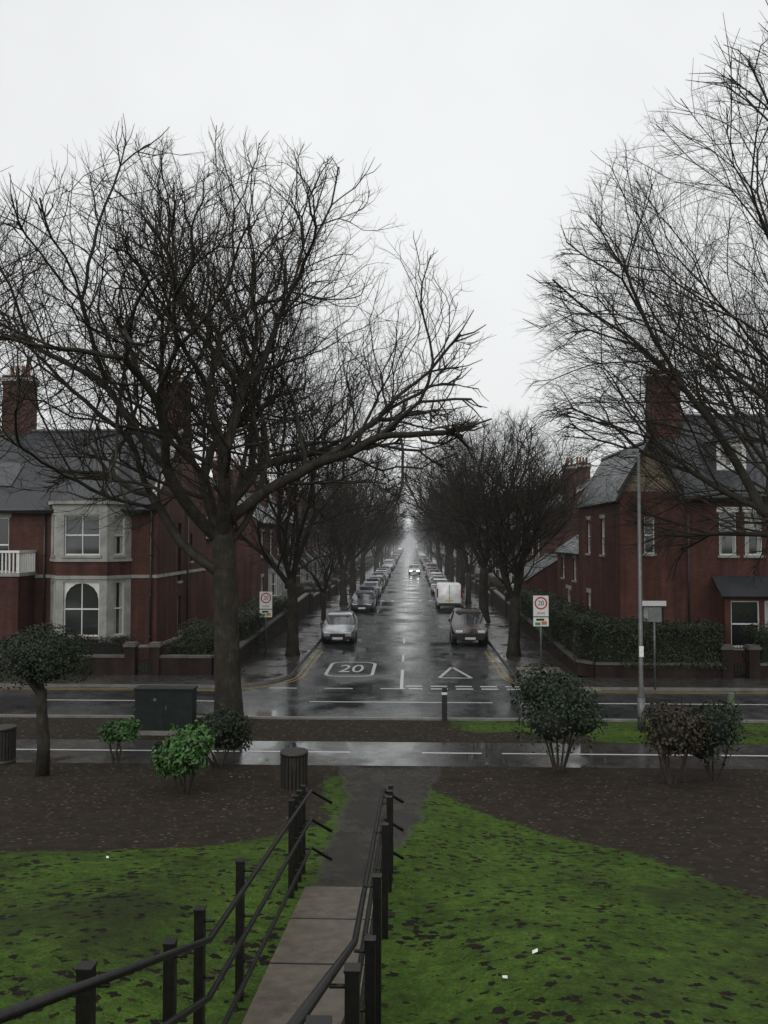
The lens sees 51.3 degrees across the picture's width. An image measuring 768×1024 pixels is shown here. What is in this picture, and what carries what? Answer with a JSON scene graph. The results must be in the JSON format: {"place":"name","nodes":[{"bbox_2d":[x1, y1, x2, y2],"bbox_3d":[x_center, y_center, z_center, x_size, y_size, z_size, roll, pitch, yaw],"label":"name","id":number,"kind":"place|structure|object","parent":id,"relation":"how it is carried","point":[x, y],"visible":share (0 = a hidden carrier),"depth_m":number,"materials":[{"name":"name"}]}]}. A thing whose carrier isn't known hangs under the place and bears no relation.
{"place":"outdoors","nodes":[
{"label":"outdoors","id":0,"kind":"place"},
{"bbox_2d":[210,453,384,608],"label":"terrace","id":1,"kind":"structure","parent":0,"point":[252,583],"depth_m":60.85,"materials":[{"name":"red brick"}]},
{"bbox_2d":[0,546,767,1023],"bbox_3d":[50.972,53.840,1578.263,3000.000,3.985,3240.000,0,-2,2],"label":"ground","id":2,"kind":"structure","parent":0,"point":[626,894],"depth_m":10.13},
{"bbox_2d":[0,724,16,764],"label":"litter bin","id":3,"kind":"object","parent":2,"relation":"on","point":[7,743],"visible":0.99,"depth_m":19.10,"materials":[{"name":"grey metal"}]},
{"bbox_2d":[0,622,94,776],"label":"standard holly","id":4,"kind":"object","parent":2,"relation":"on","point":[41,657],"visible":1,"depth_m":17.58,"materials":[{"name":"green plant"}]},
{"bbox_2d":[0,165,117,480],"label":"tree","id":5,"kind":"object","parent":2,"relation":"on","point":[24,293],"visible":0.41,"depth_m":24.86,"materials":[{"name":"brown plant"}]},
{"bbox_2d":[0,631,135,653],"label":"hedge","id":6,"kind":"object","parent":2,"relation":"on","point":[111,646],"visible":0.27,"depth_m":31.57,"materials":[{"name":"green plant"}]},
{"bbox_2d":[0,365,213,659],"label":"house","id":7,"kind":"structure","parent":2,"relation":"on","point":[95,582],"depth_m":35.32,"materials":[{"name":"red brick"}]},
{"bbox_2d":[97,708,142,760],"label":"shrub","id":8,"kind":"object","parent":2,"relation":"on","point":[122,730],"visible":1,"depth_m":19.32,"materials":[{"name":"green plant"}]},
{"bbox_2d":[134,685,197,735],"bbox_3d":[-6.027,5.499,22.110,1.646,1.320,0.510,0,-2,2],"label":"telecom cabinet","id":9,"kind":"object","parent":2,"relation":"on","point":[159,709],"visible":0.8,"depth_m":21.89,"materials":[{"name":"metal"}]},
{"bbox_2d":[0,785,332,1023],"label":"railing","id":10,"kind":"object","parent":2,"relation":"on","point":[85,985],"visible":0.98,"depth_m":5.18,"materials":[{"name":"metal"}]},
{"bbox_2d":[150,720,216,792],"bbox_3d":[-4.135,5.030,16.388,1.396,1.525,1.034,-1,-2,24],"label":"laurel shrub","id":11,"kind":"object","parent":2,"relation":"on","point":[182,752],"visible":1,"depth_m":16.11,"materials":[{"name":"green plant"}]},
{"bbox_2d":[165,637,213,654],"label":"hedge","id":12,"kind":"object","parent":2,"relation":"on","point":[180,648],"visible":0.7,"depth_m":31.45,"materials":[{"name":"green plant"}]},
{"bbox_2d":[174,617,213,653],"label":"shrub","id":13,"kind":"object","parent":2,"relation":"on","point":[197,631],"visible":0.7,"depth_m":32.39,"materials":[{"name":"green plant"}]},
{"bbox_2d":[196,703,252,767],"bbox_3d":[-3.896,5.226,18.819,1.613,1.667,1.480,0,-2,-11],"label":"dark shrub","id":14,"kind":"object","parent":2,"relation":"on","point":[227,729],"visible":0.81,"depth_m":18.56,"materials":[{"name":"green plant"}]},
{"bbox_2d":[0,114,491,727],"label":"tree","id":15,"kind":"object","parent":2,"relation":"on","point":[242,386],"visible":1,"depth_m":22.38,"materials":[{"name":"brown plant"}]},
{"bbox_2d":[280,747,307,789],"bbox_3d":[-1.875,5.409,16.683,0.574,0.850,0.580,0,-2,2],"label":"litter bin","id":16,"kind":"object","parent":2,"relation":"on","point":[293,768],"depth_m":16.46,"materials":[{"name":"grey metal"}]},
{"bbox_2d":[296,581,312,597],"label":"hedge terrace","id":17,"kind":"structure","parent":2,"relation":"on","point":[300,588],"depth_m":57.73,"materials":[{"name":"green plant"}]},
{"bbox_2d":[242,886,372,1023],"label":"footpath","id":18,"kind":"structure","parent":2,"relation":"on","point":[284,991],"depth_m":7.34,"materials":[{"name":"concrete"}]},
{"bbox_2d":[310,582,321,592],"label":"shrub","id":19,"kind":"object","parent":2,"relation":"on","point":[314,585],"depth_m":63.69,"materials":[{"name":"green plant"}]},
{"bbox_2d":[106,856,537,977],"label":"litter","id":20,"kind":"object","parent":2,"relation":"on","point":[533,951],"visible":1,"depth_m":7.07,"materials":[{"name":"white paper"}]},
{"bbox_2d":[286,784,403,1023],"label":"railing","id":21,"kind":"object","parent":2,"relation":"on","point":[368,998],"visible":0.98,"depth_m":5.76,"materials":[{"name":"metal"}]},
{"bbox_2d":[321,450,404,582],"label":"street tree","id":22,"kind":"object","parent":2,"relation":"on","point":[362,574],"visible":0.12,"depth_m":92.63,"materials":[{"name":"brown plant"}]},
{"bbox_2d":[363,514,400,572],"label":"street tree","id":23,"kind":"object","parent":2,"relation":"on","point":[375,556],"visible":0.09,"depth_m":118.30,"materials":[{"name":"brown plant"}]},
{"bbox_2d":[371,534,397,565],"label":"street tree","id":24,"kind":"object","parent":2,"relation":"on","point":[381,553],"visible":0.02,"depth_m":147.55,"materials":[{"name":"grey plant"}]},
{"bbox_2d":[377,504,404,567],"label":"street tree","id":25,"kind":"object","parent":2,"relation":"on","point":[378,557],"visible":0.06,"depth_m":132.25,"materials":[{"name":"brown plant"}]},
{"bbox_2d":[381,519,402,563],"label":"street tree","id":26,"kind":"object","parent":2,"relation":"on","point":[390,543],"visible":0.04,"depth_m":158.34,"materials":[{"name":"brown plant"}]},
{"bbox_2d":[389,533,403,556],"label":"street tree","id":27,"kind":"object","parent":2,"relation":"on","point":[394,543],"visible":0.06,"depth_m":216.92,"materials":[{"name":"grey plant"}]},
{"bbox_2d":[384,513,409,559],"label":"street tree","id":28,"kind":"object","parent":2,"relation":"on","point":[385,554],"visible":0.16,"depth_m":175.57,"materials":[{"name":"brown plant"}]},
{"bbox_2d":[387,509,408,557],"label":"street tree","id":29,"kind":"object","parent":2,"relation":"on","point":[388,546],"visible":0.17,"depth_m":186.43,"materials":[{"name":"brown plant"}]},
{"bbox_2d":[401,531,416,544],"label":"houses","id":30,"kind":"structure","parent":2,"relation":"on","point":[407,541],"depth_m":544.40,"materials":[{"name":"grey brick"}]},
{"bbox_2d":[405,527,412,545],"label":"street tree","id":31,"kind":"object","parent":2,"relation":"on","point":[411,537],"visible":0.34,"depth_m":534.45,"materials":[{"name":"grey plant"}]},
{"bbox_2d":[362,516,464,585],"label":"telegraph poles","id":32,"kind":"object","parent":2,"relation":"on","point":[463,570],"visible":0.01,"depth_m":87.49,"materials":[{"name":"brown wood"}]},
{"bbox_2d":[410,522,422,550],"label":"street tree","id":33,"kind":"object","parent":2,"relation":"on","point":[417,536],"visible":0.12,"depth_m":296.79,"materials":[{"name":"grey plant"}]},
{"bbox_2d":[411,528,427,555],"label":"street tree","id":34,"kind":"object","parent":2,"relation":"on","point":[418,540],"visible":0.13,"depth_m":229.68,"materials":[{"name":"grey plant"}]},
{"bbox_2d":[401,484,439,568],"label":"street tree","id":35,"kind":"object","parent":2,"relation":"on","point":[438,563],"visible":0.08,"depth_m":134.44,"materials":[{"name":"brown plant"}]},
{"bbox_2d":[409,498,434,561],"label":"street tree","id":36,"kind":"object","parent":2,"relation":"on","point":[430,557],"visible":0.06,"depth_m":175.26,"materials":[{"name":"brown plant"}]},
{"bbox_2d":[416,531,433,557],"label":"street tree","id":37,"kind":"object","parent":2,"relation":"on","point":[423,541],"visible":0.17,"depth_m":202.83,"materials":[{"name":"grey plant"}]},
{"bbox_2d":[422,532,454,572],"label":"street tree","id":38,"kind":"object","parent":2,"relation":"on","point":[431,548],"visible":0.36,"depth_m":117.85,"materials":[{"name":"brown plant"}]},
{"bbox_2d":[442,687,446,720],"bbox_3d":[1.787,5.718,23.640,0.156,1.080,0.156,0,-2,2],"label":"dark bollard","id":39,"kind":"object","parent":2,"relation":"on","point":[444,703],"visible":0.78,"depth_m":23.57,"materials":[{"name":"black metal"}]},
{"bbox_2d":[404,466,485,581],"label":"street tree","id":40,"kind":"object","parent":2,"relation":"on","point":[451,575],"visible":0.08,"depth_m":93.30,"materials":[{"name":"brown plant"}]},
{"bbox_2d":[408,493,483,578],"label":"street tree","id":41,"kind":"object","parent":2,"relation":"on","point":[447,567],"visible":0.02,"depth_m":102.38,"materials":[{"name":"brown plant"}]},
{"bbox_2d":[389,432,508,591],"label":"street tree","id":42,"kind":"object","parent":2,"relation":"on","point":[459,577],"visible":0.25,"depth_m":77.34,"materials":[{"name":"brown plant"}]},
{"bbox_2d":[488,576,501,589],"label":"hedge","id":43,"kind":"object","parent":2,"relation":"on","point":[491,580],"depth_m":70.25,"materials":[{"name":"green plant"}]},
{"bbox_2d":[492,581,505,595],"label":"hedge","id":44,"kind":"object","parent":2,"relation":"on","point":[501,588],"depth_m":63.22,"materials":[{"name":"green plant"}]},
{"bbox_2d":[509,662,607,771],"bbox_3d":[3.937,4.777,18.519,2.209,2.513,2.756,0,-2,2],"label":"shrub","id":45,"kind":"object","parent":2,"relation":"on","point":[558,712],"visible":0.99,"depth_m":18.06,"materials":[{"name":"green plant"}]},
{"bbox_2d":[620,449,644,730],"bbox_3d":[7.250,2.177,23.209,0.320,8.030,1.455,0,-2,2],"label":"lamp post","id":46,"kind":"object","parent":2,"relation":"on","point":[629,453],"visible":0.88,"depth_m":22.54,"materials":[{"name":"metal"}]},
{"bbox_2d":[511,0,767,593],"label":"tree","id":47,"kind":"object","parent":2,"relation":"on","point":[757,391],"visible":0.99,"depth_m":23.98,"materials":[{"name":"brown plant"}]},
{"bbox_2d":[513,360,767,666],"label":"house corner","id":48,"kind":"object","parent":2,"relation":"on","point":[732,602],"visible":0.57,"depth_m":34.63,"materials":[{"name":"red brick"}]},
{"bbox_2d":[638,694,715,784],"bbox_3d":[6.375,4.922,17.466,1.571,1.943,2.120,-1,-2,19],"label":"hedge shrub","id":49,"kind":"object","parent":2,"relation":"on","point":[672,728],"visible":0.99,"depth_m":16.96,"materials":[{"name":"brown plant"}]},
{"bbox_2d":[672,692,749,780],"bbox_3d":[7.211,4.978,17.720,1.664,1.951,1.845,-1,-2,30],"label":"hedge shrub","id":50,"kind":"object","parent":2,"relation":"on","point":[722,719],"visible":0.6,"depth_m":17.15,"materials":[{"name":"green plant"}]},
{"bbox_2d":[727,692,734,710],"bbox_3d":[10.686,5.930,24.645,0.176,0.720,0.176,0,-2,2],"label":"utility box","id":51,"kind":"object","parent":2,"relation":"on","point":[730,696],"visible":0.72,"depth_m":24.57,"materials":[{"name":"green metal"}]},
{"bbox_2d":[0,545,767,768],"bbox_3d":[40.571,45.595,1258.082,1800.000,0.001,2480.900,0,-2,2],"label":"road","id":52,"kind":"structure","parent":0,"point":[426,664],"depth_m":26.34,"materials":[{"name":"grey asphalt"}]},
{"bbox_2d":[321,611,357,642],"bbox_3d":[-2.315,6.046,42.223,1.930,1.458,4.055,0,-2,1],"label":"silver hatchback car","id":53,"kind":"object","parent":52,"relation":"on","point":[340,625],"visible":1,"depth_m":40.93,"materials":[{"name":"paint"}]},
{"bbox_2d":[339,665,363,671],"bbox_3d":[-1.332,6.446,32.978,0.983,0.001,1.820,0,-2,2],"label":"road speed marking","id":54,"kind":"object","parent":52,"relation":"on","point":[361,669],"visible":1,"depth_m":32.95,"materials":[{"name":"white paint"}]},
{"bbox_2d":[350,590,375,611],"bbox_3d":[-1.527,6.595,59.398,1.930,1.458,4.055,0,-2,2],"label":"dark hatchback","id":55,"kind":"object","parent":52,"relation":"on","point":[363,599],"visible":0.98,"depth_m":58.26,"materials":[{"name":"grey paint"}]},
{"bbox_2d":[355,586,378,604],"bbox_3d":[-1.418,6.804,65.900,1.970,1.460,4.565,0,-2,0],"label":"parked car","id":56,"kind":"object","parent":52,"relation":"on","point":[373,589],"visible":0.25,"depth_m":64.88,"materials":[{"name":"grey paint"}]},
{"bbox_2d":[361,581,381,597],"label":"parked car","id":57,"kind":"object","parent":52,"relation":"on","point":[376,584],"visible":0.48,"depth_m":71.70,"materials":[{"name":"silver paint"}]},
{"bbox_2d":[363,578,382,591],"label":"parked car","id":58,"kind":"object","parent":52,"relation":"on","point":[374,579],"visible":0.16,"depth_m":77.31,"materials":[{"name":"black paint"}]},
{"bbox_2d":[369,575,384,589],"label":"parked car","id":59,"kind":"object","parent":52,"relation":"on","point":[380,577],"visible":0.44,"depth_m":83.20,"materials":[{"name":"silver paint"}]},
{"bbox_2d":[372,572,386,585],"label":"parked car","id":60,"kind":"object","parent":52,"relation":"on","point":[383,574],"visible":0.29,"depth_m":90.48,"materials":[{"name":"grey paint"}]},
{"bbox_2d":[375,570,388,582],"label":"parked car","id":61,"kind":"object","parent":52,"relation":"on","point":[385,572],"visible":0.38,"depth_m":96.65,"materials":[{"name":"silver paint"}]},
{"bbox_2d":[375,568,389,577],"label":"parked car","id":62,"kind":"object","parent":52,"relation":"on","point":[386,569],"visible":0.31,"depth_m":103.76,"materials":[{"name":"grey paint"}]},
{"bbox_2d":[379,566,391,576],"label":"parked car","id":63,"kind":"object","parent":52,"relation":"on","point":[388,568],"visible":0.48,"depth_m":110.74,"materials":[{"name":"grey paint"}]},
{"bbox_2d":[381,560,393,570],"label":"parked car","id":64,"kind":"object","parent":52,"relation":"on","point":[390,563],"visible":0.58,"depth_m":130.86,"materials":[{"name":"silver paint"}]},
{"bbox_2d":[16,561,767,755],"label":"road markings","id":65,"kind":"object","parent":52,"relation":"on","point":[374,668],"visible":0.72,"depth_m":28.40,"materials":[{"name":"white paint"}]},
{"bbox_2d":[408,564,419,574],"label":"oncoming car","id":66,"kind":"object","parent":52,"relation":"on","point":[413,568],"visible":0.99,"depth_m":116.46,"materials":[{"name":"silver paint"}]},
{"bbox_2d":[90,597,753,711],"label":"puddles","id":67,"kind":"object","parent":52,"relation":"on","point":[424,630],"visible":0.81,"depth_m":44.53,"materials":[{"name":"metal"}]},
{"bbox_2d":[422,561,432,569],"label":"parked car","id":68,"kind":"object","parent":52,"relation":"on","point":[424,563],"visible":0.52,"depth_m":135.68,"materials":[{"name":"black paint"}]},
{"bbox_2d":[425,567,436,578],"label":"parked car","id":69,"kind":"object","parent":52,"relation":"on","point":[427,569],"visible":0.29,"depth_m":106.52,"materials":[{"name":"grey paint"}]},
{"bbox_2d":[424,564,438,569],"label":"parked car","id":70,"kind":"object","parent":52,"relation":"on","point":[430,565],"visible":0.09,"depth_m":114.34,"materials":[{"name":"black paint"}]},
{"bbox_2d":[427,569,439,581],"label":"parked car","id":71,"kind":"object","parent":52,"relation":"on","point":[430,571],"visible":0.38,"depth_m":98.95,"materials":[{"name":"grey paint"}]},
{"bbox_2d":[429,572,442,585],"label":"parked car","id":72,"kind":"object","parent":52,"relation":"on","point":[434,573],"visible":0.3,"depth_m":90.78,"materials":[{"name":"white paint"}]},
{"bbox_2d":[430,575,448,581],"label":"parked car","id":73,"kind":"object","parent":52,"relation":"on","point":[437,576],"visible":0.09,"depth_m":83.65,"materials":[{"name":"silver paint"}]},
{"bbox_2d":[430,578,449,593],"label":"parked car","id":74,"kind":"object","parent":52,"relation":"on","point":[434,582],"visible":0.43,"depth_m":76.69,"materials":[{"name":"white paint"}]},
{"bbox_2d":[434,582,461,608],"bbox_3d":[4.967,6.437,62.200,2.100,1.963,4.915,0,-2,2],"label":"white van","id":75,"kind":"object","parent":52,"relation":"on","point":[448,593],"visible":0.98,"depth_m":59.81,"materials":[{"name":"paint"}]},
{"bbox_2d":[448,608,488,644],"bbox_3d":[4.372,5.933,41.709,2.060,1.664,4.435,0,-2,3],"label":"brown suv","id":76,"kind":"object","parent":52,"relation":"on","point":[467,623],"visible":1,"depth_m":40.48,"materials":[{"name":"paint"}]},
{"bbox_2d":[0,545,767,722],"bbox_3d":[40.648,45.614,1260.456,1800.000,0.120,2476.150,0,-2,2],"label":"pavement","id":77,"kind":"structure","parent":0,"point":[273,664],"depth_m":30.20,"materials":[{"name":"grey concrete"}]},
{"bbox_2d":[259,591,272,653],"bbox_3d":[-5.375,5.056,36.440,0.600,2.880,0.097,0,-2,2],"label":"road sign","id":78,"kind":"object","parent":77,"relation":"on","point":[267,610],"visible":0.92,"depth_m":36.42,"materials":[{"name":"metal"}]},
{"bbox_2d":[184,309,408,655],"bbox_3d":[-4.032,-1.344,36.353,10.343,16.202,10.880,-1,-2,39],"label":"street tree","id":79,"kind":"object","parent":77,"relation":"on","point":[292,644],"visible":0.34,"depth_m":35.47,"materials":[{"name":"brown plant"}]},
{"bbox_2d":[271,506,372,624],"bbox_3d":[-3.638,3.235,48.797,6.564,7.536,6.169,0,-2,-9],"label":"street tree","id":80,"kind":"object","parent":77,"relation":"on","point":[325,583],"visible":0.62,"depth_m":48.40,"materials":[{"name":"brown plant"}]},
{"bbox_2d":[284,455,409,604],"bbox_3d":[-2.982,1.325,62.862,10.698,12.482,10.234,-1,-2,20],"label":"street tree","id":81,"kind":"object","parent":77,"relation":"on","point":[343,590],"visible":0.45,"depth_m":62.34,"materials":[{"name":"brown plant"}]},
{"bbox_2d":[302,449,410,592],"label":"street tree","id":82,"kind":"object","parent":77,"relation":"on","point":[352,582],"visible":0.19,"depth_m":76.16,"materials":[{"name":"brown plant"}]},
{"bbox_2d":[0,547,767,678],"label":"garden walls","id":83,"kind":"structure","parent":77,"relation":"on","point":[160,663],"depth_m":30.71,"materials":[{"name":"brick"}]},
{"bbox_2d":[212,595,287,649],"bbox_3d":[-6.403,5.267,40.275,2.226,1.959,12.234,0,-2,2],"label":"hedge","id":84,"kind":"object","parent":83,"relation":"on","point":[251,621],"visible":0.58,"depth_m":36.90,"materials":[{"name":"green plant"}]},
{"bbox_2d":[513,587,616,663],"bbox_3d":[8.417,5.151,40.156,2.337,2.100,19.360,0,-2,2],"label":"hedge","id":85,"kind":"object","parent":83,"relation":"on","point":[568,628],"visible":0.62,"depth_m":34.15,"materials":[{"name":"green plant"}]},
{"bbox_2d":[589,615,728,669],"bbox_3d":[10.349,4.937,30.939,5.195,2.027,2.503,0,-2,2],"label":"hedge","id":86,"kind":"object","parent":83,"relation":"on","point":[692,642],"visible":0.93,"depth_m":30.23,"materials":[{"name":"green plant"}]},
{"bbox_2d":[418,466,512,603],"bbox_3d":[6.742,1.843,63.933,8.346,11.405,8.778,0,-2,9],"label":"street tree","id":87,"kind":"object","parent":77,"relation":"on","point":[467,565],"visible":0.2,"depth_m":63.88,"materials":[{"name":"brown plant"}]},
{"bbox_2d":[398,409,574,622],"bbox_3d":[6.214,0.247,49.720,11.127,13.837,10.804,-1,-2,27],"label":"street tree","id":88,"kind":"object","parent":77,"relation":"on","point":[483,595],"visible":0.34,"depth_m":49.10,"materials":[{"name":"brown plant"}]},
{"bbox_2d":[409,406,613,655],"bbox_3d":[5.654,0.874,36.116,10.190,11.638,9.747,-2,-2,40],"label":"street tree","id":89,"kind":"object","parent":77,"relation":"on","point":[533,524],"visible":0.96,"depth_m":35.62,"materials":[{"name":"brown plant"}]},
{"bbox_2d":[533,595,548,673],"bbox_3d":[5.929,4.723,30.228,0.600,3.150,0.097,0,-2,2],"label":"road sign","id":90,"kind":"object","parent":77,"relation":"on","point":[540,620],"visible":0.98,"depth_m":30.21,"materials":[{"name":"metal"}]},
{"bbox_2d":[648,606,660,689],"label":"street sign","id":91,"kind":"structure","parent":77,"relation":"on","point":[654,614],"depth_m":28.03,"materials":[{"name":"metal"}]},
{"bbox_2d":[740,620,767,666],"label":"hedge","id":92,"kind":"object","parent":77,"relation":"on","point":[755,636],"visible":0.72,"depth_m":30.33,"materials":[{"name":"green plant"}]},
{"bbox_2d":[0,0,767,530],"label":"sky","id":93,"kind":"structure","parent":0,"point":[477,117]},
{"bbox_2d":[432,457,591,588],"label":"terrace","id":94,"kind":"structure","parent":0,"point":[528,563],"depth_m":63.93,"materials":[{"name":"brown brick"}]}
]}

